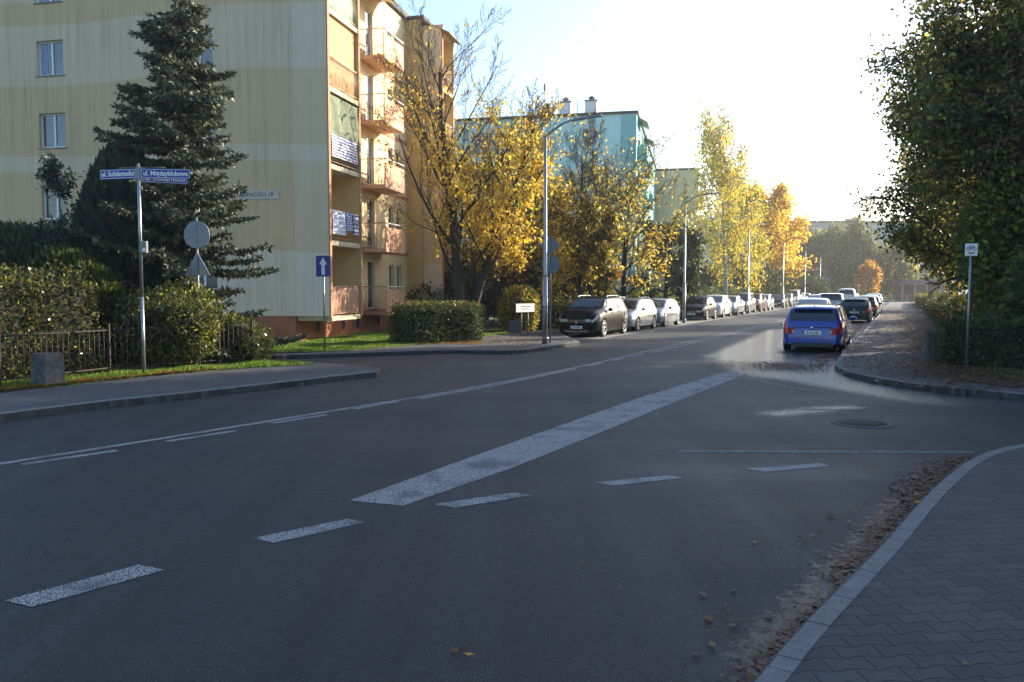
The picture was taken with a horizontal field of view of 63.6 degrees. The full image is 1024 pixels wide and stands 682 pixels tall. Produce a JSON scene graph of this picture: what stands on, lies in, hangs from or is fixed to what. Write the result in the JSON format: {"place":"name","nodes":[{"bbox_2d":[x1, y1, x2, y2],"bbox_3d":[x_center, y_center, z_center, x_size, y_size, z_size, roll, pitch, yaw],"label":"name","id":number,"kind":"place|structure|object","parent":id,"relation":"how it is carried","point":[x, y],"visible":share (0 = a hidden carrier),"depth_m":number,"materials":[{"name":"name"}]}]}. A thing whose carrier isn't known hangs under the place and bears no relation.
{"place":"outdoors","nodes":[
{"label":"outdoors","id":0,"kind":"place"},
{"bbox_2d":[0,356,314,391],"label":"garden ground","id":1,"kind":"structure","parent":0,"point":[6,390],"depth_m":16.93,"materials":[{"name":"green plant"}]},
{"bbox_2d":[0,218,68,284],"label":"juniper","id":2,"kind":"object","parent":1,"relation":"on","point":[17,241],"visible":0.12,"depth_m":19.41,"materials":[{"name":"green plant"}]},
{"bbox_2d":[30,352,65,385],"bbox_3d":[-8.631,0.524,15.365,0.420,0.600,0.420,2,4,25],"label":"concrete bin","id":3,"kind":"object","parent":1,"relation":"on","point":[47,368],"visible":0.99,"depth_m":15.22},
{"bbox_2d":[27,152,84,250],"bbox_3d":[-10.688,-2.011,20.639,2.540,5.308,3.160,-3,5,-38],"label":"young pine","id":4,"kind":"object","parent":1,"relation":"on","point":[50,176],"visible":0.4,"depth_m":19.94,"materials":[{"name":"green plant"}]},
{"bbox_2d":[0,252,113,378],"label":"hedge","id":5,"kind":"object","parent":1,"relation":"on","point":[52,305],"visible":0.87,"depth_m":16.88,"materials":[{"name":"green plant"}]},
{"bbox_2d":[21,242,129,365],"bbox_3d":[-10.052,-0.716,18.718,2.810,3.078,2.672,0,4,0],"label":"juniper","id":6,"kind":"object","parent":1,"relation":"on","point":[110,291],"visible":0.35,"depth_m":18.32,"materials":[{"name":"green plant"}]},
{"bbox_2d":[0,366,216,389],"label":"verge leaves","id":7,"kind":"object","parent":1,"relation":"on","point":[91,379],"visible":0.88,"depth_m":16.01,"materials":[{"name":"brown plant"}]},
{"bbox_2d":[92,302,146,365],"bbox_3d":[-9.186,-0.176,18.951,1.737,1.754,1.547,0,4,0],"label":"shrub","id":8,"kind":"object","parent":1,"relation":"on","point":[119,347],"visible":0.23,"depth_m":18.60,"materials":[{"name":"green plant"}]},
{"bbox_2d":[68,135,182,358],"bbox_3d":[-9.597,-2.314,20.622,2.929,5.570,2.816,0,4,0],"label":"juniper","id":9,"kind":"object","parent":1,"relation":"on","point":[90,215],"visible":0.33,"depth_m":19.68,"materials":[{"name":"green plant"}]},
{"bbox_2d":[0,319,253,385],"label":"iron fence","id":10,"kind":"object","parent":1,"relation":"on","point":[109,367],"visible":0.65,"depth_m":17.48,"materials":[{"name":"metal"}]},
{"bbox_2d":[100,163,189,371],"bbox_3d":[-7.672,-1.449,17.397,1.890,4.485,0.436,-1,4,-9],"label":"street name post","id":11,"kind":"object","parent":1,"relation":"on","point":[168,176],"visible":1,"depth_m":17.19,"materials":[{"name":"metal"}]},
{"bbox_2d":[109,279,226,365],"bbox_3d":[-7.990,-0.369,19.043,3.028,2.114,1.390,0,4,0],"label":"shrub","id":12,"kind":"object","parent":1,"relation":"on","point":[184,316],"visible":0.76,"depth_m":18.77,"materials":[{"name":"green plant"}]},
{"bbox_2d":[68,0,308,362],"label":"spruce tree","id":13,"kind":"object","parent":1,"relation":"on","point":[185,88],"visible":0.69,"depth_m":20.27,"materials":[{"name":"green plant"}]},
{"bbox_2d":[184,217,209,364],"bbox_3d":[-7.174,-1.060,18.924,0.634,3.520,0.098,1,4,8],"label":"road sign","id":14,"kind":"object","parent":1,"relation":"on","point":[196,234],"visible":0.98,"depth_m":18.82,"materials":[{"name":"metal"}]},
{"bbox_2d":[189,312,276,362],"bbox_3d":[-7.127,-0.064,20.357,2.615,1.362,1.454,0,4,0],"label":"shrub","id":15,"kind":"object","parent":1,"relation":"on","point":[232,318],"visible":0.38,"depth_m":20.04,"materials":[{"name":"green plant"}]},
{"bbox_2d":[0,361,379,421],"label":"pavement","id":16,"kind":"structure","parent":0,"point":[88,392],"depth_m":15.26,"materials":[{"name":"concrete"}]},
{"bbox_2d":[275,316,540,352],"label":"lawn","id":17,"kind":"structure","parent":0,"point":[491,326],"depth_m":28.67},
{"bbox_2d":[316,256,330,349],"bbox_3d":[-5.445,-1.037,23.934,0.420,2.850,0.067,0,4,3],"label":"one way sign","id":18,"kind":"object","parent":17,"relation":"on","point":[323,266],"visible":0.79,"depth_m":23.84,"materials":[{"name":"metal"}]},
{"bbox_2d":[259,331,511,351],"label":"lawn grass","id":19,"kind":"structure","parent":17,"relation":"on","point":[364,340],"depth_m":26.90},
{"bbox_2d":[386,297,486,343],"bbox_3d":[-2.546,-0.704,28.308,3.373,1.577,1.973,-3,5,-39],"label":"hedge","id":20,"kind":"object","parent":17,"relation":"on","point":[435,321],"visible":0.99,"depth_m":27.67,"materials":[{"name":"green plant"}]},
{"bbox_2d":[405,268,503,325],"bbox_3d":[-2.701,-2.079,40.384,5.555,3.211,4.626,0,4,0],"label":"shrub","id":21,"kind":"object","parent":17,"relation":"on","point":[470,285],"visible":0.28,"depth_m":39.39,"materials":[{"name":"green plant"}]},
{"bbox_2d":[361,0,588,308],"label":"maple tree","id":22,"kind":"object","parent":17,"relation":"on","point":[500,218],"visible":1,"depth_m":32.76,"materials":[{"name":"yellow plant"}]},
{"bbox_2d":[458,230,510,317],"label":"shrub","id":23,"kind":"object","parent":17,"relation":"on","point":[465,265],"visible":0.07,"depth_m":44.12,"materials":[{"name":"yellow plant"}]},
{"bbox_2d":[507,320,520,332],"bbox_3d":[0.091,-0.597,34.142,0.500,0.500,0.500,-1,4,-10],"label":"concrete bin","id":24,"kind":"object","parent":17,"relation":"on","point":[514,326],"visible":0.97,"depth_m":33.92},
{"bbox_2d":[447,108,583,299],"bbox_3d":[0.066,-5.956,39.362,6.614,10.870,5.409,1,4,16],"label":"autumn tree","id":25,"kind":"object","parent":17,"relation":"on","point":[556,206],"visible":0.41,"depth_m":38.97,"materials":[{"name":"yellow plant"}]},
{"bbox_2d":[495,283,540,331],"bbox_3d":[0.266,-1.380,35.427,1.975,2.182,2.232,0,4,0],"label":"shrub","id":26,"kind":"object","parent":17,"relation":"on","point":[509,301],"visible":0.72,"depth_m":34.94,"materials":[{"name":"green plant"}]},
{"bbox_2d":[493,240,584,306],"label":"shrub","id":27,"kind":"object","parent":17,"relation":"on","point":[503,282],"visible":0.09,"depth_m":42.62,"materials":[{"name":"yellow plant"}]},
{"bbox_2d":[505,289,691,321],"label":"hedge","id":28,"kind":"object","parent":17,"relation":"on","point":[633,294],"visible":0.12,"depth_m":50.53,"materials":[{"name":"green plant"}]},
{"bbox_2d":[694,258,723,288],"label":"pine tree","id":29,"kind":"object","parent":17,"relation":"on","point":[707,278],"visible":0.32,"depth_m":86.42,"materials":[{"name":"green plant"}]},
{"bbox_2d":[691,284,769,295],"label":"hedge","id":30,"kind":"object","parent":17,"relation":"on","point":[712,290],"visible":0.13,"depth_m":78.65,"materials":[{"name":"green plant"}]},
{"bbox_2d":[709,262,790,293],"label":"shrub","id":31,"kind":"object","parent":17,"relation":"on","point":[772,276],"visible":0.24,"depth_m":93.53,"materials":[{"name":"green plant"}]},
{"bbox_2d":[756,261,804,293],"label":"shrub","id":32,"kind":"object","parent":17,"relation":"on","point":[798,281],"visible":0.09,"depth_m":110.38,"materials":[{"name":"green plant"}]},
{"bbox_2d":[269,329,578,359],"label":"pavement","id":33,"kind":"structure","parent":0,"point":[513,346],"depth_m":25.95,"materials":[{"name":"concrete"}]},
{"bbox_2d":[516,303,533,335],"bbox_3d":[0.496,-0.810,31.617,0.060,1.240,1.100,3,5,40],"label":"notice board","id":34,"kind":"object","parent":33,"relation":"on","point":[528,308],"visible":1,"depth_m":31.57,"materials":[{"name":"grey paint"}]},
{"bbox_2d":[540,235,559,342],"bbox_3d":[1.260,-1.700,27.698,0.707,3.704,0.088,-1,4,-8],"label":"road sign","id":35,"kind":"object","parent":33,"relation":"on","point":[553,245],"visible":0.81,"depth_m":27.62,"materials":[{"name":"metal"}]},
{"bbox_2d":[536,298,572,328],"bbox_3d":[2.237,-1.228,37.833,2.525,1.460,1.352,-3,5,-39],"label":"hedge","id":36,"kind":"object","parent":33,"relation":"on","point":[556,310],"visible":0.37,"depth_m":37.20,"materials":[{"name":"green plant"}]},
{"bbox_2d":[541,114,602,343],"bbox_3d":[1.910,-3.470,26.623,2.075,7.370,0.250,2,4,25],"label":"street lamp","id":37,"kind":"object","parent":33,"relation":"on","point":[544,337],"visible":0.98,"depth_m":27.00,"materials":[{"name":"metal"}]},
{"bbox_2d":[529,109,650,304],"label":"autumn tree","id":38,"kind":"object","parent":33,"relation":"on","point":[582,186],"visible":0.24,"depth_m":40.36,"materials":[{"name":"yellow plant"}]},
{"bbox_2d":[552,111,701,297],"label":"autumn tree","id":39,"kind":"object","parent":33,"relation":"on","point":[642,254],"visible":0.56,"depth_m":42.55,"materials":[{"name":"yellow plant"}]},
{"bbox_2d":[627,215,707,306],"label":"autumn tree","id":40,"kind":"object","parent":33,"relation":"on","point":[696,239],"visible":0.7,"depth_m":53.12,"materials":[{"name":"yellow plant"}]},
{"bbox_2d":[672,100,766,294],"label":"birch tree","id":41,"kind":"object","parent":33,"relation":"on","point":[714,161],"visible":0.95,"depth_m":73.71,"materials":[{"name":"yellow plant"}]},
{"bbox_2d":[702,158,779,292],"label":"birch tree","id":42,"kind":"object","parent":33,"relation":"on","point":[761,240],"visible":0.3,"depth_m":82.63,"materials":[{"name":"yellow plant"}]},
{"bbox_2d":[733,178,817,293],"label":"oak tree","id":43,"kind":"object","parent":33,"relation":"on","point":[781,208],"visible":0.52,"depth_m":102.68,"materials":[{"name":"yellow plant"}]},
{"bbox_2d":[0,302,1023,681],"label":"road","id":44,"kind":"structure","parent":0,"point":[510,590],"depth_m":6.90,"materials":[{"name":"asphalt"}]},
{"bbox_2d":[0,371,376,421],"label":"kerb","id":45,"kind":"structure","parent":44,"relation":"on","point":[259,388],"depth_m":14.25,"materials":[{"name":"concrete"}]},
{"bbox_2d":[265,341,578,359],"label":"kerb","id":46,"kind":"structure","parent":44,"relation":"on","point":[277,357],"depth_m":24.10,"materials":[{"name":"concrete"}]},
{"bbox_2d":[0,319,973,606],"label":"road markings","id":47,"kind":"object","parent":44,"relation":"on","point":[482,465],"visible":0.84,"depth_m":9.46,"materials":[{"name":"paint"}]},
{"bbox_2d":[555,446,975,681],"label":"kerb leaves","id":48,"kind":"object","parent":44,"relation":"on","point":[914,495],"visible":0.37,"depth_m":6.04,"materials":[{"name":"brown plant"}]},
{"bbox_2d":[704,320,866,372],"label":"gutter leaves","id":49,"kind":"object","parent":44,"relation":"on","point":[774,365],"visible":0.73,"depth_m":20.53,"materials":[{"name":"brown plant"}]},
{"bbox_2d":[796,298,830,304],"bbox_3d":[14.635,-1.349,40.030,2.146,1.496,4.553,2,4,25],"label":"sedan car","id":50,"kind":"object","parent":44,"relation":"on","point":[814,301],"visible":0.09,"depth_m":39.03,"materials":[{"name":"silver paint"}]},
{"bbox_2d":[783,302,856,351],"bbox_3d":[9.964,-0.521,26.828,2.174,1.485,4.714,2,4,25],"label":"estate car","id":51,"kind":"object","parent":44,"relation":"on","point":[818,325],"visible":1,"depth_m":24.87,"materials":[{"name":"blue paint"}]},
{"bbox_2d":[819,292,845,304],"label":"off road car","id":52,"kind":"object","parent":44,"relation":"on","point":[835,298],"visible":0.16,"depth_m":57.10,"materials":[{"name":"beige paint"}]},
{"bbox_2d":[838,297,875,322],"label":"hatchback car","id":53,"kind":"object","parent":44,"relation":"on","point":[859,308],"visible":0.7,"depth_m":46.90,"materials":[{"name":"green paint"}]},
{"bbox_2d":[830,418,894,427],"bbox_3d":[4.983,1.161,11.755,0.860,0.010,0.860,0,4,0],"label":"manhole cover","id":54,"kind":"object","parent":44,"relation":"on","point":[862,423],"visible":1,"depth_m":11.71,"materials":[{"name":"metal"}]},
{"bbox_2d":[853,296,881,318],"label":"estate car","id":55,"kind":"object","parent":44,"relation":"on","point":[873,300],"visible":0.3,"depth_m":52.62,"materials":[{"name":"paint"}]},
{"bbox_2d":[755,444,1023,681],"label":"kerb","id":56,"kind":"structure","parent":44,"relation":"on","point":[790,656],"depth_m":4.96,"materials":[{"name":"concrete"}]},
{"bbox_2d":[835,302,1023,400],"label":"kerb","id":57,"kind":"structure","parent":44,"relation":"on","point":[843,355],"depth_m":15.86,"materials":[{"name":"concrete"}]},
{"bbox_2d":[567,304,795,338],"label":"parking bay","id":58,"kind":"object","parent":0,"point":[628,331],"visible":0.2,"depth_m":41.25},
{"bbox_2d":[559,295,627,336],"bbox_3d":[3.458,-1.093,34.640,2.183,1.655,4.364,2,4,25],"label":"off road car","id":59,"kind":"object","parent":58,"relation":"on","point":[601,316],"visible":0.99,"depth_m":33.32,"materials":[{"name":"brown paint"}]},
{"bbox_2d":[561,195,626,296],"bbox_3d":[3.985,-3.667,38.465,2.717,6.400,2.834,3,4,37],"label":"autumn tree","id":60,"kind":"object","parent":58,"relation":"on","point":[604,262],"visible":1,"depth_m":38.22,"materials":[{"name":"yellow plant"}]},
{"bbox_2d":[622,297,656,330],"bbox_3d":[5.509,-1.309,38.999,2.127,1.544,4.503,2,4,25],"label":"estate car","id":61,"kind":"object","parent":58,"relation":"on","point":[642,311],"visible":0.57,"depth_m":38.25,"materials":[{"name":"silver paint"}]},
{"bbox_2d":[647,298,679,326],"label":"hatchback car","id":62,"kind":"object","parent":58,"relation":"on","point":[668,310],"visible":0.57,"depth_m":42.58,"materials":[{"name":"white paint"}]},
{"bbox_2d":[680,296,716,319],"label":"hatchback car","id":63,"kind":"object","parent":58,"relation":"on","point":[704,307],"visible":0.95,"depth_m":51.26,"materials":[{"name":"black paint"}]},
{"bbox_2d":[682,192,719,322],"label":"street lamp","id":64,"kind":"object","parent":58,"relation":"on","point":[684,299],"visible":0.95,"depth_m":46.77,"materials":[{"name":"metal"}]},
{"bbox_2d":[706,294,731,317],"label":"hatchback car","id":65,"kind":"object","parent":58,"relation":"on","point":[724,304],"visible":0.52,"depth_m":56.29,"materials":[{"name":"white paint"}]},
{"bbox_2d":[727,295,744,314],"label":"sedan car","id":66,"kind":"object","parent":58,"relation":"on","point":[738,304],"visible":0.48,"depth_m":60.83,"materials":[{"name":"silver paint"}]},
{"bbox_2d":[731,292,755,313],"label":"minivan car","id":67,"kind":"object","parent":58,"relation":"on","point":[748,299],"visible":0.48,"depth_m":65.52,"materials":[{"name":"paint"}]},
{"bbox_2d":[754,293,766,311],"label":"off road car","id":68,"kind":"object","parent":58,"relation":"on","point":[760,298],"visible":0.48,"depth_m":70.61,"materials":[{"name":"red paint"}]},
{"bbox_2d":[771,294,787,307],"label":"sedan car","id":69,"kind":"object","parent":58,"relation":"on","point":[780,300],"visible":0.59,"depth_m":84.58,"materials":[{"name":"black paint"}]},
{"bbox_2d":[789,274,830,293],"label":"shrub","id":70,"kind":"object","parent":58,"relation":"on","point":[813,285],"visible":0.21,"depth_m":115.88,"materials":[{"name":"green plant"}]},
{"bbox_2d":[394,0,995,289],"label":"sky","id":71,"kind":"structure","parent":0,"point":[790,71],"materials":[{"name":"white"}]},
{"bbox_2d":[751,448,1023,681],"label":"pavement","id":72,"kind":"structure","parent":0,"point":[923,606],"depth_m":4.71,"materials":[{"name":"concrete"}]},
{"bbox_2d":[883,300,914,301],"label":"verge","id":73,"kind":"structure","parent":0,"point":[896,301],"depth_m":127.40,"materials":[{"name":"green plant"}]},
{"bbox_2d":[794,238,813,276],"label":"poplar tree","id":74,"kind":"object","parent":73,"relation":"on","point":[802,253],"visible":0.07,"depth_m":147.45,"materials":[{"name":"yellow plant"}]},
{"bbox_2d":[800,218,844,292],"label":"willow tree","id":75,"kind":"object","parent":73,"relation":"on","point":[817,239],"visible":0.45,"depth_m":146.35,"materials":[{"name":"green plant"}]},
{"bbox_2d":[699,217,955,292],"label":"apartment building","id":76,"kind":"structure","parent":73,"relation":"on","point":[819,224],"depth_m":169.55,"materials":[{"name":"concrete"}]},
{"bbox_2d":[819,212,892,298],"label":"willow tree","id":77,"kind":"object","parent":73,"relation":"on","point":[854,246],"visible":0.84,"depth_m":140.73,"materials":[{"name":"green plant"}]},
{"bbox_2d":[852,258,883,294],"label":"maple tree","id":78,"kind":"object","parent":73,"relation":"on","point":[869,278],"visible":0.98,"depth_m":129.13,"materials":[{"name":"orange plant"}]},
{"bbox_2d":[874,239,922,298],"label":"poplar tree","id":79,"kind":"object","parent":73,"relation":"on","point":[898,270],"visible":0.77,"depth_m":138.41,"materials":[{"name":"green plant"}]},
{"bbox_2d":[894,280,942,300],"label":"building","id":80,"kind":"structure","parent":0,"point":[908,287],"depth_m":132.38,"materials":[{"name":"grey glass"}]},
{"bbox_2d":[835,302,1023,400],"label":"pavement","id":81,"kind":"structure","parent":0,"point":[874,347],"depth_m":21.13,"materials":[{"name":"concrete"}]},
{"bbox_2d":[836,307,1023,390],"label":"pavement leaves","id":82,"kind":"object","parent":81,"relation":"on","point":[971,378],"visible":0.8,"depth_m":19.20,"materials":[{"name":"brown plant"}]},
{"bbox_2d":[910,302,1023,381],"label":"soil strip","id":83,"kind":"object","parent":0,"point":[919,310],"visible":0.12,"depth_m":18.78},
{"bbox_2d":[886,45,978,276],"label":"street tree","id":84,"kind":"object","parent":83,"relation":"on","point":[903,165],"visible":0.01,"depth_m":40.48,"materials":[{"name":"green plant"}]},
{"bbox_2d":[921,331,944,362],"bbox_3d":[10.479,0.145,20.319,0.660,0.740,0.692,1,4,20],"label":"concrete bin","id":85,"kind":"object","parent":83,"relation":"on","point":[931,349],"visible":0.43,"depth_m":20.10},
{"bbox_2d":[844,0,1023,302],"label":"street tree","id":86,"kind":"object","parent":83,"relation":"on","point":[909,240],"visible":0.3,"depth_m":28.76,"materials":[{"name":"green plant"}]},
{"bbox_2d":[878,0,1023,251],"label":"street tree","id":87,"kind":"object","parent":83,"relation":"on","point":[998,122],"visible":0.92,"depth_m":22.67,"materials":[{"name":"green plant"}]},
{"bbox_2d":[965,243,977,368],"bbox_3d":[10.186,-0.716,18.419,0.250,2.895,0.068,1,4,18],"label":"bicycle sign","id":88,"kind":"object","parent":83,"relation":"on","point":[971,250],"visible":0.97,"depth_m":18.37,"materials":[{"name":"metal"}]},
{"bbox_2d":[920,289,1023,330],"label":"hedge","id":89,"kind":"object","parent":83,"relation":"on","point":[937,308],"visible":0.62,"depth_m":31.78,"materials":[{"name":"green plant"}]},
{"bbox_2d":[924,362,1023,379],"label":"grass","id":90,"kind":"structure","parent":83,"relation":"on","point":[996,368],"depth_m":17.95,"materials":[{"name":"green plant"}]},
{"bbox_2d":[935,315,1023,368],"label":"hedge","id":91,"kind":"object","parent":83,"relation":"on","point":[996,346],"visible":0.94,"depth_m":18.98,"materials":[{"name":"green plant"}]},
{"bbox_2d":[948,154,1023,310],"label":"shrub","id":92,"kind":"object","parent":83,"relation":"on","point":[979,218],"visible":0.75,"depth_m":22.58,"materials":[{"name":"green plant"}]},
{"bbox_2d":[993,246,1023,328],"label":"shrub","id":93,"kind":"object","parent":83,"relation":"on","point":[1009,297],"visible":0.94,"depth_m":18.87,"materials":[{"name":"green plant"}]},
{"label":"ground","id":94,"kind":"structure","parent":0,"visible":0},
{"bbox_2d":[0,0,462,339],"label":"apartment building","id":95,"kind":"structure","parent":94,"relation":"on","point":[302,85],"depth_m":29.15,"materials":[{"name":"paint"}]},
{"bbox_2d":[35,41,64,76],"bbox_3d":[-16.454,-10.081,29.531,1.200,1.255,0.240,1,4,12],"label":"window","id":96,"kind":"structure","parent":95,"relation":"in","point":[50,53],"depth_m":29.61,"materials":[{"name":"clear glass"}]},
{"bbox_2d":[38,113,66,148],"bbox_3d":[-16.454,-7.536,29.689,1.200,1.255,0.240,1,4,12],"label":"window","id":97,"kind":"structure","parent":95,"relation":"in","point":[53,125],"depth_m":29.77,"materials":[{"name":"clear glass"}]},
{"bbox_2d":[42,186,69,219],"bbox_3d":[-16.454,-4.991,29.848,1.200,1.255,0.240,1,4,12],"label":"window","id":98,"kind":"structure","parent":95,"relation":"in","point":[52,206],"depth_m":29.97,"materials":[{"name":"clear glass"}]},
{"bbox_2d":[189,30,213,65],"bbox_3d":[-10.704,-10.001,28.258,1.200,1.255,0.240,1,4,12],"label":"window","id":99,"kind":"structure","parent":95,"relation":"in","point":[204,57],"depth_m":28.30,"materials":[{"name":"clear glass"}]},
{"bbox_2d":[191,260,218,290],"bbox_3d":[-10.704,-2.366,28.735,1.200,1.255,0.240,1,4,12],"label":"window","id":100,"kind":"structure","parent":95,"relation":"in","point":[211,282],"depth_m":28.80,"materials":[{"name":"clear glass"}]},
{"bbox_2d":[222,190,278,199],"bbox_3d":[-8.888,-4.958,28.074,2.100,0.300,0.026,1,4,12],"label":"street name board","id":101,"kind":"object","parent":95,"relation":"attached to","point":[261,194],"visible":0.77,"depth_m":27.99,"materials":[{"name":"white"}]},
{"bbox_2d":[332,209,345,234],"bbox_3d":[-5.934,-4.048,28.268,0.100,0.800,1.100,1,4,12],"label":"towel","id":102,"kind":"object","parent":95,"relation":"hanging from","point":[338,224],"visible":1,"depth_m":28.18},
{"bbox_2d":[331,133,357,164],"bbox_3d":[-5.814,-6.641,28.644,0.100,0.750,2.200,1,4,12],"label":"blanket","id":103,"kind":"object","parent":95,"relation":"hanging from","point":[344,149],"visible":1,"depth_m":28.56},
{"bbox_2d":[365,9,370,54],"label":"window","id":104,"kind":"structure","parent":95,"relation":"in","point":[367,14],"depth_m":34.02,"materials":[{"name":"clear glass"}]},
{"bbox_2d":[366,73,371,119],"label":"window","id":105,"kind":"structure","parent":95,"relation":"in","point":[368,81],"depth_m":34.22,"materials":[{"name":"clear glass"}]},
{"bbox_2d":[366,135,372,184],"bbox_3d":[-5.895,-7.424,34.155,0.190,2.035,0.900,1,4,12],"label":"window","id":106,"kind":"structure","parent":95,"relation":"in","point":[368,146],"depth_m":34.31,"materials":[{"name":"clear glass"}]},
{"bbox_2d":[367,198,373,247],"bbox_3d":[-5.895,-4.879,34.314,0.190,2.035,0.900,1,4,12],"label":"window","id":107,"kind":"structure","parent":95,"relation":"in","point":[369,201],"depth_m":34.50,"materials":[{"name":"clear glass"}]},
{"bbox_2d":[368,260,376,309],"bbox_3d":[-5.895,-2.334,34.472,0.190,2.035,0.900,1,4,12],"label":"window","id":108,"kind":"structure","parent":95,"relation":"in","point":[370,263],"depth_m":34.65,"materials":[{"name":"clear glass"}]},
{"bbox_2d":[454,83,656,290],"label":"apartment building","id":109,"kind":"structure","parent":94,"relation":"on","point":[618,125],"depth_m":62.24,"materials":[{"name":"teal paint"}]},
{"bbox_2d":[653,153,703,289],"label":"apartment building","id":110,"kind":"structure","parent":94,"relation":"on","point":[666,211],"depth_m":89.76,"materials":[{"name":"beige paint"}]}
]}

